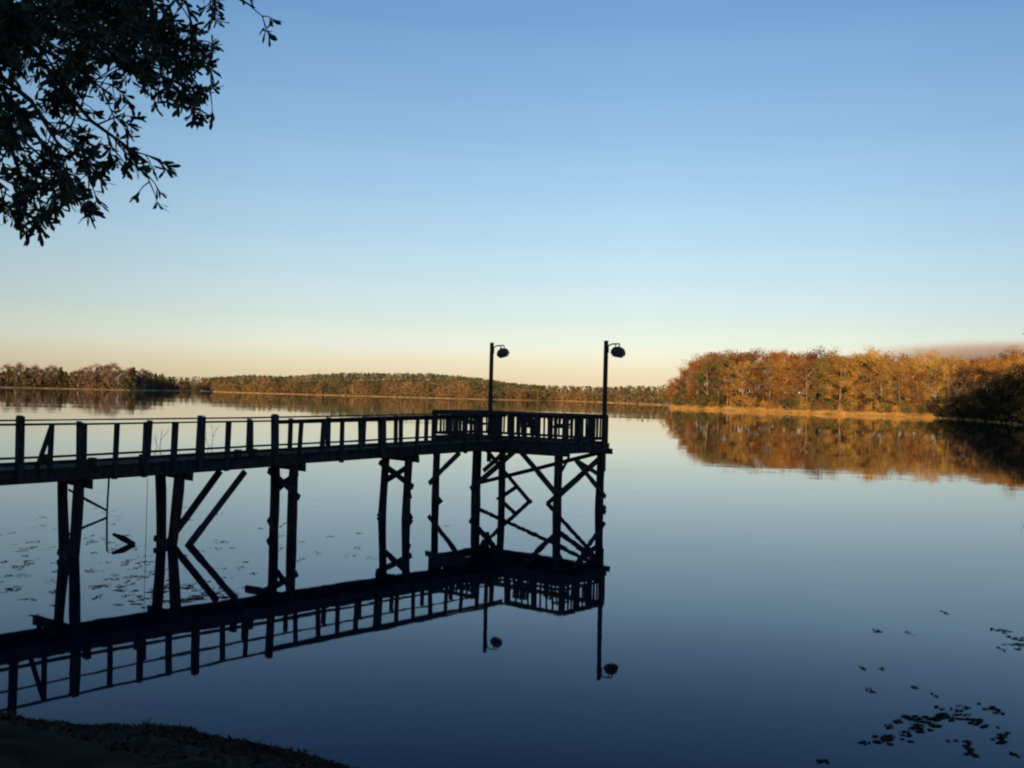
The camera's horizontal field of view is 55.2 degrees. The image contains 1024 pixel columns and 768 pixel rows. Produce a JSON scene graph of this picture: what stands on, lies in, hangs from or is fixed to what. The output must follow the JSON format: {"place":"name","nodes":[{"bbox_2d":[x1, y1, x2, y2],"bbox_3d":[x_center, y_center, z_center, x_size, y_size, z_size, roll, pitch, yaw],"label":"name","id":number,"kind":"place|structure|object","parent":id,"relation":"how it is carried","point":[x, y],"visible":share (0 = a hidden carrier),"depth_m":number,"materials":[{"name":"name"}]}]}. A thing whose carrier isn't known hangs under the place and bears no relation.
{"place":"outdoors","nodes":[
{"label":"outdoors","id":0,"kind":"place"},
{"bbox_2d":[0,710,359,767],"bbox_3d":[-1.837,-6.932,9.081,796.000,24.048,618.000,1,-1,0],"label":"bank","id":1,"kind":"structure","parent":0,"point":[50,750],"depth_m":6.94,"materials":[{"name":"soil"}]},
{"bbox_2d":[0,0,281,246],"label":"oak tree","id":2,"kind":"object","parent":1,"relation":"on","point":[26,26],"visible":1,"depth_m":5.55,"materials":[{"name":"green plant"}]},
{"bbox_2d":[0,380,1022,424],"bbox_3d":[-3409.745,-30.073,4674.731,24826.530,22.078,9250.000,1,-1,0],"label":"shore land","id":3,"kind":"structure","parent":0,"point":[474,397],"depth_m":785.75,"materials":[{"name":"brown plant"}]},
{"bbox_2d":[4,367,13,386],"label":"pine tree","id":4,"kind":"object","parent":3,"relation":"on","point":[9,373],"visible":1,"depth_m":862.62,"materials":[{"name":"green plant"}]},
{"bbox_2d":[11,361,30,386],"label":"bare tree","id":5,"kind":"object","parent":3,"relation":"on","point":[15,368],"visible":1,"depth_m":864.73,"materials":[{"name":"brown plant"}]},
{"bbox_2d":[0,370,175,389],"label":"woods","id":6,"kind":"object","parent":3,"relation":"on","point":[40,383],"visible":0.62,"depth_m":894.28,"materials":[{"name":"green plant"}]},
{"bbox_2d":[92,362,108,388],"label":"bare tree","id":7,"kind":"object","parent":3,"relation":"on","point":[100,367],"visible":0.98,"depth_m":901.35,"materials":[{"name":"brown plant"}]},
{"bbox_2d":[101,363,115,388],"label":"bare tree","id":8,"kind":"object","parent":3,"relation":"on","point":[104,370],"visible":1,"depth_m":898.72,"materials":[{"name":"brown plant"}]},
{"bbox_2d":[125,368,134,388],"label":"pine tree","id":9,"kind":"object","parent":3,"relation":"on","point":[131,380],"visible":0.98,"depth_m":910.39,"materials":[{"name":"green plant"}]},
{"bbox_2d":[145,375,234,390],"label":"woods","id":10,"kind":"object","parent":3,"relation":"on","point":[187,384],"visible":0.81,"depth_m":1147.70,"materials":[{"name":"green plant"}]},
{"bbox_2d":[202,372,545,399],"bbox_3d":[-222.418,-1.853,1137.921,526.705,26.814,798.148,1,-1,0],"label":"woods","id":11,"kind":"object","parent":3,"relation":"on","point":[455,387],"visible":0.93,"depth_m":853.28,"materials":[{"name":"green plant"}]},
{"bbox_2d":[528,382,696,405],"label":"woods","id":12,"kind":"object","parent":3,"relation":"on","point":[626,394],"visible":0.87,"depth_m":715.41,"materials":[{"name":"plant"}]},
{"bbox_2d":[679,367,696,392],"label":"autumn tree","id":13,"kind":"object","parent":3,"relation":"on","point":[682,373],"visible":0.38,"depth_m":393.51,"materials":[{"name":"orange plant"}]},
{"bbox_2d":[680,371,704,399],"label":"autumn tree","id":14,"kind":"object","parent":3,"relation":"on","point":[688,378],"visible":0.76,"depth_m":379.25,"materials":[{"name":"brown plant"}]},
{"bbox_2d":[686,361,705,398],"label":"autumn tree","id":15,"kind":"object","parent":3,"relation":"on","point":[691,383],"visible":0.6,"depth_m":373.89,"materials":[{"name":"orange plant"}]},
{"bbox_2d":[681,364,712,396],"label":"autumn tree","id":16,"kind":"object","parent":3,"relation":"on","point":[691,369],"visible":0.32,"depth_m":379.40,"materials":[{"name":"orange plant"}]},
{"bbox_2d":[690,352,721,392],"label":"autumn tree","id":17,"kind":"object","parent":3,"relation":"on","point":[700,358],"visible":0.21,"depth_m":401.20,"materials":[{"name":"beige plant"}]},
{"bbox_2d":[691,362,725,406],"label":"autumn tree","id":18,"kind":"object","parent":3,"relation":"on","point":[704,374],"visible":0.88,"depth_m":361.73,"materials":[{"name":"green plant"}]},
{"bbox_2d":[697,350,732,395],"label":"autumn tree","id":19,"kind":"object","parent":3,"relation":"on","point":[715,357],"visible":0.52,"depth_m":371.60,"materials":[{"name":"brown plant"}]},
{"bbox_2d":[702,368,733,406],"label":"autumn tree","id":20,"kind":"object","parent":3,"relation":"on","point":[709,389],"visible":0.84,"depth_m":357.15,"materials":[{"name":"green plant"}]},
{"bbox_2d":[713,361,744,406],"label":"autumn tree","id":21,"kind":"object","parent":3,"relation":"on","point":[727,379],"visible":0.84,"depth_m":350.97,"materials":[{"name":"orange plant"}]},
{"bbox_2d":[703,356,754,405],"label":"autumn tree","id":22,"kind":"object","parent":3,"relation":"on","point":[723,366],"visible":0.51,"depth_m":361.68,"materials":[{"name":"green plant"}]},
{"bbox_2d":[724,353,752,406],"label":"autumn tree","id":23,"kind":"object","parent":3,"relation":"on","point":[736,360],"visible":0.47,"depth_m":356.47,"materials":[{"name":"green plant"}]},
{"bbox_2d":[718,349,759,392],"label":"autumn tree","id":24,"kind":"object","parent":3,"relation":"on","point":[733,354],"visible":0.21,"depth_m":367.32,"materials":[{"name":"orange plant"}]},
{"bbox_2d":[728,359,761,408],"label":"autumn tree","id":25,"kind":"object","parent":3,"relation":"on","point":[745,373],"visible":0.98,"depth_m":342.49,"materials":[{"name":"orange plant"}]},
{"bbox_2d":[728,349,767,398],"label":"autumn tree","id":26,"kind":"object","parent":3,"relation":"on","point":[745,357],"visible":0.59,"depth_m":350.34,"materials":[{"name":"orange plant"}]},
{"bbox_2d":[741,394,758,408],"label":"shore shrub","id":27,"kind":"object","parent":3,"relation":"on","point":[750,401],"visible":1,"depth_m":338.39,"materials":[{"name":"orange plant"}]},
{"bbox_2d":[742,371,767,407],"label":"autumn tree","id":28,"kind":"object","parent":3,"relation":"on","point":[755,390],"visible":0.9,"depth_m":337.40,"materials":[{"name":"brown plant"}]},
{"bbox_2d":[750,362,778,406],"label":"autumn tree","id":29,"kind":"object","parent":3,"relation":"on","point":[764,374],"visible":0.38,"depth_m":343.77,"materials":[{"name":"orange plant"}]},
{"bbox_2d":[752,349,778,403],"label":"autumn tree","id":30,"kind":"object","parent":3,"relation":"on","point":[763,358],"visible":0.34,"depth_m":352.77,"materials":[{"name":"orange plant"}]},
{"bbox_2d":[753,360,785,399],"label":"autumn tree","id":31,"kind":"object","parent":3,"relation":"on","point":[770,371],"visible":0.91,"depth_m":333.89,"materials":[{"name":"orange plant"}]},
{"bbox_2d":[759,358,789,400],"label":"autumn tree","id":32,"kind":"object","parent":3,"relation":"on","point":[776,366],"visible":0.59,"depth_m":335.17,"materials":[{"name":"orange plant"}]},
{"bbox_2d":[768,393,783,408],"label":"shore shrub","id":33,"kind":"object","parent":3,"relation":"on","point":[774,401],"visible":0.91,"depth_m":327.72,"materials":[{"name":"brown plant"}]},
{"bbox_2d":[768,349,788,392],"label":"autumn tree","id":34,"kind":"object","parent":3,"relation":"on","point":[780,357],"visible":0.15,"depth_m":365.50,"materials":[{"name":"orange plant"}]},
{"bbox_2d":[772,372,794,407],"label":"autumn tree","id":35,"kind":"object","parent":3,"relation":"on","point":[779,381],"visible":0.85,"depth_m":326.25,"materials":[{"name":"orange plant"}]},
{"bbox_2d":[780,393,798,410],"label":"shore shrub","id":36,"kind":"object","parent":3,"relation":"on","point":[790,404],"visible":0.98,"depth_m":318.02,"materials":[{"name":"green plant"}]},
{"bbox_2d":[775,359,806,402],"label":"autumn tree","id":37,"kind":"object","parent":3,"relation":"on","point":[787,368],"visible":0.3,"depth_m":331.82,"materials":[{"name":"orange plant"}]},
{"bbox_2d":[773,357,809,400],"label":"autumn tree","id":38,"kind":"object","parent":3,"relation":"on","point":[794,366],"visible":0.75,"depth_m":321.82,"materials":[{"name":"orange plant"}]},
{"bbox_2d":[782,350,815,397],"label":"autumn tree","id":39,"kind":"object","parent":3,"relation":"on","point":[787,357],"visible":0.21,"depth_m":342.27,"materials":[{"name":"orange plant"}]},
{"bbox_2d":[782,365,816,405],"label":"autumn tree","id":40,"kind":"object","parent":3,"relation":"on","point":[802,398],"visible":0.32,"depth_m":328.21,"materials":[{"name":"orange plant"}]},
{"bbox_2d":[782,347,824,400],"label":"autumn tree","id":41,"kind":"object","parent":3,"relation":"on","point":[809,356],"visible":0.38,"depth_m":335.59,"materials":[{"name":"orange plant"}]},
{"bbox_2d":[671,404,937,417],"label":"shore reeds","id":42,"kind":"object","parent":3,"relation":"on","point":[759,408],"visible":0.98,"depth_m":306.12,"materials":[{"name":"beige plant"}]},
{"bbox_2d":[786,357,827,409],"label":"autumn tree","id":43,"kind":"object","parent":3,"relation":"on","point":[808,364],"visible":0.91,"depth_m":312.80,"materials":[{"name":"orange plant"}]},
{"bbox_2d":[797,357,826,404],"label":"autumn tree","id":44,"kind":"object","parent":3,"relation":"on","point":[810,386],"visible":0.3,"depth_m":323.53,"materials":[{"name":"orange plant"}]},
{"bbox_2d":[804,359,835,402],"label":"autumn tree","id":45,"kind":"object","parent":3,"relation":"on","point":[829,382],"visible":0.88,"depth_m":309.49,"materials":[{"name":"orange plant"}]},
{"bbox_2d":[809,346,837,397],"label":"autumn tree","id":46,"kind":"object","parent":3,"relation":"on","point":[825,356],"visible":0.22,"depth_m":345.28,"materials":[{"name":"orange plant"}]},
{"bbox_2d":[811,363,837,401],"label":"autumn tree","id":47,"kind":"object","parent":3,"relation":"on","point":[825,380],"visible":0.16,"depth_m":318.00,"materials":[{"name":"orange plant"}]},
{"bbox_2d":[814,393,835,409],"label":"shore shrub","id":48,"kind":"object","parent":3,"relation":"on","point":[826,401],"visible":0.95,"depth_m":307.83,"materials":[{"name":"brown plant"}]},
{"bbox_2d":[813,356,864,411],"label":"autumn tree","id":49,"kind":"object","parent":3,"relation":"on","point":[841,370],"visible":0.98,"depth_m":301.57,"materials":[{"name":"orange plant"}]},
{"bbox_2d":[814,352,864,398],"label":"autumn tree","id":50,"kind":"object","parent":3,"relation":"on","point":[834,360],"visible":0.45,"depth_m":313.81,"materials":[{"name":"orange plant"}]},
{"bbox_2d":[839,367,867,402],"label":"autumn tree","id":51,"kind":"object","parent":3,"relation":"on","point":[856,375],"visible":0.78,"depth_m":300.59,"materials":[{"name":"orange plant"}]},
{"bbox_2d":[846,397,861,412],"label":"shore shrub","id":52,"kind":"object","parent":3,"relation":"on","point":[854,404],"visible":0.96,"depth_m":295.06,"materials":[{"name":"orange plant"}]},
{"bbox_2d":[836,354,883,403],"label":"autumn tree","id":53,"kind":"object","parent":3,"relation":"on","point":[849,372],"visible":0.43,"depth_m":310.42,"materials":[{"name":"orange plant"}]},
{"bbox_2d":[842,344,889,404],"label":"autumn tree","id":54,"kind":"object","parent":3,"relation":"on","point":[870,359],"visible":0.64,"depth_m":300.66,"materials":[{"name":"orange plant"}]},
{"bbox_2d":[851,361,887,410],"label":"autumn tree","id":55,"kind":"object","parent":3,"relation":"on","point":[869,367],"visible":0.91,"depth_m":297.42,"materials":[{"name":"orange plant"}]},
{"bbox_2d":[861,358,900,399],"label":"autumn tree","id":56,"kind":"object","parent":3,"relation":"on","point":[880,369],"visible":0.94,"depth_m":292.55,"materials":[{"name":"orange plant"}]},
{"bbox_2d":[863,353,899,402],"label":"autumn tree","id":57,"kind":"object","parent":3,"relation":"on","point":[887,359],"visible":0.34,"depth_m":300.88,"materials":[{"name":"orange plant"}]},
{"bbox_2d":[875,398,891,412],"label":"shore shrub","id":58,"kind":"object","parent":3,"relation":"on","point":[884,407],"visible":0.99,"depth_m":286.49,"materials":[{"name":"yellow plant"}]},
{"bbox_2d":[883,362,916,412],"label":"autumn tree","id":59,"kind":"object","parent":3,"relation":"on","point":[898,374],"visible":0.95,"depth_m":282.84,"materials":[{"name":"orange plant"}]},
{"bbox_2d":[883,363,916,403],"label":"autumn tree","id":60,"kind":"object","parent":3,"relation":"on","point":[900,380],"visible":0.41,"depth_m":297.45,"materials":[{"name":"orange plant"}]},
{"bbox_2d":[882,358,919,404],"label":"autumn tree","id":61,"kind":"object","parent":3,"relation":"on","point":[895,362],"visible":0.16,"depth_m":310.75,"materials":[{"name":"orange plant"}]},
{"bbox_2d":[894,358,929,411],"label":"autumn tree","id":62,"kind":"object","parent":3,"relation":"on","point":[910,370],"visible":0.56,"depth_m":293.51,"materials":[{"name":"orange plant"}]},
{"bbox_2d":[893,348,930,398],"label":"autumn tree","id":63,"kind":"object","parent":3,"relation":"on","point":[914,360],"visible":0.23,"depth_m":306.73,"materials":[{"name":"orange plant"}]},
{"bbox_2d":[900,368,931,404],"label":"autumn tree","id":64,"kind":"object","parent":3,"relation":"on","point":[921,376],"visible":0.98,"depth_m":279.61,"materials":[{"name":"orange plant"}]},
{"bbox_2d":[907,348,951,412],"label":"autumn tree","id":65,"kind":"object","parent":3,"relation":"on","point":[925,363],"visible":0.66,"depth_m":285.32,"materials":[{"name":"orange plant"}]},
{"bbox_2d":[918,361,953,407],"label":"autumn tree","id":66,"kind":"object","parent":3,"relation":"on","point":[933,372],"visible":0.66,"depth_m":276.23,"materials":[{"name":"orange plant"}]},
{"bbox_2d":[924,399,949,415],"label":"shore shrub","id":67,"kind":"object","parent":3,"relation":"on","point":[936,408],"visible":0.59,"depth_m":271.02,"materials":[{"name":"brown plant"}]},
{"bbox_2d":[925,364,955,403],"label":"autumn tree","id":68,"kind":"object","parent":3,"relation":"on","point":[939,384],"visible":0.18,"depth_m":283.64,"materials":[{"name":"orange plant"}]},
{"bbox_2d":[922,348,963,398],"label":"autumn tree","id":69,"kind":"object","parent":3,"relation":"on","point":[940,359],"visible":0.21,"depth_m":314.87,"materials":[{"name":"beige plant"}]},
{"bbox_2d":[928,359,965,403],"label":"autumn tree","id":70,"kind":"object","parent":3,"relation":"on","point":[949,372],"visible":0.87,"depth_m":269.61,"materials":[{"name":"orange plant"}]},
{"bbox_2d":[931,354,968,401],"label":"autumn tree","id":71,"kind":"object","parent":3,"relation":"on","point":[951,359],"visible":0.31,"depth_m":294.97,"materials":[{"name":"orange plant"}]},
{"bbox_2d":[942,365,978,399],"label":"autumn tree","id":72,"kind":"object","parent":3,"relation":"on","point":[959,382],"visible":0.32,"depth_m":274.78,"materials":[{"name":"brown plant"}]},
{"bbox_2d":[947,364,978,400],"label":"autumn tree","id":73,"kind":"object","parent":3,"relation":"on","point":[966,371],"visible":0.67,"depth_m":259.44,"materials":[{"name":"brown plant"}]},
{"bbox_2d":[957,395,973,419],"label":"shaded tree","id":74,"kind":"object","parent":3,"relation":"on","point":[964,411],"visible":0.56,"depth_m":248.83,"materials":[{"name":"green plant"}]},
{"bbox_2d":[951,355,1000,396],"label":"autumn tree","id":75,"kind":"object","parent":3,"relation":"on","point":[972,361],"visible":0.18,"depth_m":276.41,"materials":[{"name":"orange plant"}]},
{"bbox_2d":[960,368,992,394],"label":"autumn tree","id":76,"kind":"object","parent":3,"relation":"on","point":[983,374],"visible":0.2,"depth_m":255.98,"materials":[{"name":"orange plant"}]},
{"bbox_2d":[964,375,990,408],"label":"autumn tree","id":77,"kind":"object","parent":3,"relation":"on","point":[981,380],"visible":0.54,"depth_m":241.05,"materials":[{"name":"brown plant"}]},
{"bbox_2d":[964,387,995,417],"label":"shaded tree","id":78,"kind":"object","parent":3,"relation":"on","point":[977,395],"visible":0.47,"depth_m":236.67,"materials":[{"name":"green plant"}]},
{"bbox_2d":[960,360,1003,403],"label":"autumn tree","id":79,"kind":"object","parent":3,"relation":"on","point":[977,376],"visible":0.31,"depth_m":257.59,"materials":[{"name":"beige plant"}]},
{"bbox_2d":[972,402,991,420],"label":"shaded shrub","id":80,"kind":"object","parent":3,"relation":"on","point":[978,412],"visible":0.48,"depth_m":229.97,"materials":[{"name":"green plant"}]},
{"bbox_2d":[967,354,1013,401],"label":"autumn tree","id":81,"kind":"object","parent":3,"relation":"on","point":[985,363],"visible":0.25,"depth_m":240.60,"materials":[{"name":"orange plant"}]},
{"bbox_2d":[979,369,1011,404],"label":"autumn tree","id":82,"kind":"object","parent":3,"relation":"on","point":[996,375],"visible":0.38,"depth_m":228.19,"materials":[{"name":"brown plant"}]},
{"bbox_2d":[978,378,1014,413],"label":"shaded tree","id":83,"kind":"object","parent":3,"relation":"on","point":[988,392],"visible":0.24,"depth_m":222.07,"materials":[{"name":"green plant"}]},
{"bbox_2d":[984,358,1018,404],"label":"autumn tree","id":84,"kind":"object","parent":3,"relation":"on","point":[1000,367],"visible":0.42,"depth_m":230.86,"materials":[{"name":"orange plant"}]},
{"bbox_2d":[984,371,1019,418],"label":"shaded tree","id":85,"kind":"object","parent":3,"relation":"on","point":[1000,392],"visible":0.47,"depth_m":204.97,"materials":[{"name":"green plant"}]},
{"bbox_2d":[991,373,1023,423],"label":"shaded tree","id":86,"kind":"object","parent":3,"relation":"on","point":[1003,397],"visible":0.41,"depth_m":207.21,"materials":[{"name":"green plant"}]},
{"bbox_2d":[997,364,1023,410],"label":"shaded tree","id":87,"kind":"object","parent":3,"relation":"on","point":[1019,380],"visible":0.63,"depth_m":193.21,"materials":[{"name":"green plant"}]},
{"bbox_2d":[998,345,1023,398],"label":"autumn tree","id":88,"kind":"object","parent":3,"relation":"on","point":[1012,356],"visible":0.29,"depth_m":248.24,"materials":[{"name":"orange plant"}]},
{"bbox_2d":[999,365,1023,412],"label":"shaded tree","id":89,"kind":"object","parent":3,"relation":"on","point":[1012,389],"visible":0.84,"depth_m":193.02,"materials":[{"name":"green plant"}]},
{"bbox_2d":[0,387,1023,767],"bbox_3d":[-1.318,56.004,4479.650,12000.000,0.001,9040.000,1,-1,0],"label":"lake water","id":90,"kind":"structure","parent":0,"point":[720,589],"depth_m":16.96,"materials":[{"name":"blue liquid"}]},
{"bbox_2d":[106,479,109,513],"bbox_3d":[-10.883,3.404,26.360,0.090,1.801,0.050,1,-1,0],"label":"thin stake","id":91,"kind":"object","parent":90,"relation":"in","point":[107,496],"visible":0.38,"depth_m":26.34,"materials":[{"name":"brown wood"}]},
{"bbox_2d":[68,489,105,510],"bbox_3d":[-11.474,3.131,26.471,1.145,0.573,0.093,1,-1,8],"label":"fallen branch","id":92,"kind":"object","parent":91,"relation":"attached to","point":[92,502],"visible":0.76,"depth_m":26.42,"materials":[{"name":"brown wood"}]},
{"bbox_2d":[112,533,135,544],"bbox_3d":[-8.486,3.483,21.389,0.537,0.435,0.205,1,-1,0],"label":"wood snag","id":93,"kind":"object","parent":90,"relation":"in","point":[125,539],"visible":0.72,"depth_m":21.36,"materials":[{"name":"brown wood"}]},
{"bbox_2d":[0,506,446,651],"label":"floating weed","id":94,"kind":"object","parent":90,"relation":"on","point":[175,601],"visible":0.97,"depth_m":16.75,"materials":[{"name":"plant"}]},
{"bbox_2d":[0,410,612,558],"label":"wooden pier","id":95,"kind":"structure","parent":90,"relation":"in","point":[80,472],"depth_m":23.98,"materials":[{"name":"brown wood"}]},
{"bbox_2d":[458,410,492,435],"bbox_3d":[-1.191,1.276,32.157,0.652,0.834,1.270,2,-1,-38],"label":"wooden bench","id":96,"kind":"object","parent":95,"relation":"on","point":[473,421],"visible":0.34,"depth_m":31.99,"materials":[{"name":"brown wood"}]},
{"bbox_2d":[486,343,508,461],"bbox_3d":[-0.468,0.618,33.125,0.693,4.020,0.379,1,-1,0],"label":"pier lamp","id":97,"kind":"object","parent":95,"relation":"on","point":[502,352],"visible":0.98,"depth_m":33.07,"materials":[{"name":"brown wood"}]},
{"bbox_2d":[516,412,534,436],"bbox_3d":[0.509,1.303,31.043,0.630,0.833,0.653,1,-1,22],"label":"wooden chair","id":98,"kind":"object","parent":95,"relation":"on","point":[523,423],"visible":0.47,"depth_m":30.84,"materials":[{"name":"brown wood"}]},
{"bbox_2d":[547,413,573,437],"bbox_3d":[1.507,1.318,30.328,0.670,0.834,0.652,2,-1,-20],"label":"wooden chair","id":99,"kind":"object","parent":95,"relation":"on","point":[559,424],"visible":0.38,"depth_m":30.12,"materials":[{"name":"brown wood"}]},
{"bbox_2d":[600,341,625,470],"bbox_3d":[3.100,0.676,30.055,0.696,4.000,0.404,1,-1,0],"label":"pier lamp","id":100,"kind":"object","parent":95,"relation":"on","point":[618,351],"visible":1,"depth_m":29.99,"materials":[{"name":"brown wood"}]},
{"bbox_2d":[816,702,1020,762],"bbox_3d":[4.494,3.666,10.091,1.359,0.013,3.191,1,-1,44],"label":"floating weed","id":101,"kind":"object","parent":90,"relation":"on","point":[935,718],"visible":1,"depth_m":10.55,"materials":[{"name":"plant"}]},
{"bbox_2d":[859,610,1023,695],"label":"floating weed","id":102,"kind":"object","parent":90,"relation":"on","point":[877,630],"visible":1,"depth_m":14.29,"materials":[{"name":"plant"}]},
{"bbox_2d":[0,0,1023,397],"label":"sky","id":103,"kind":"structure","parent":0,"point":[379,186],"materials":[{"name":"blue"}]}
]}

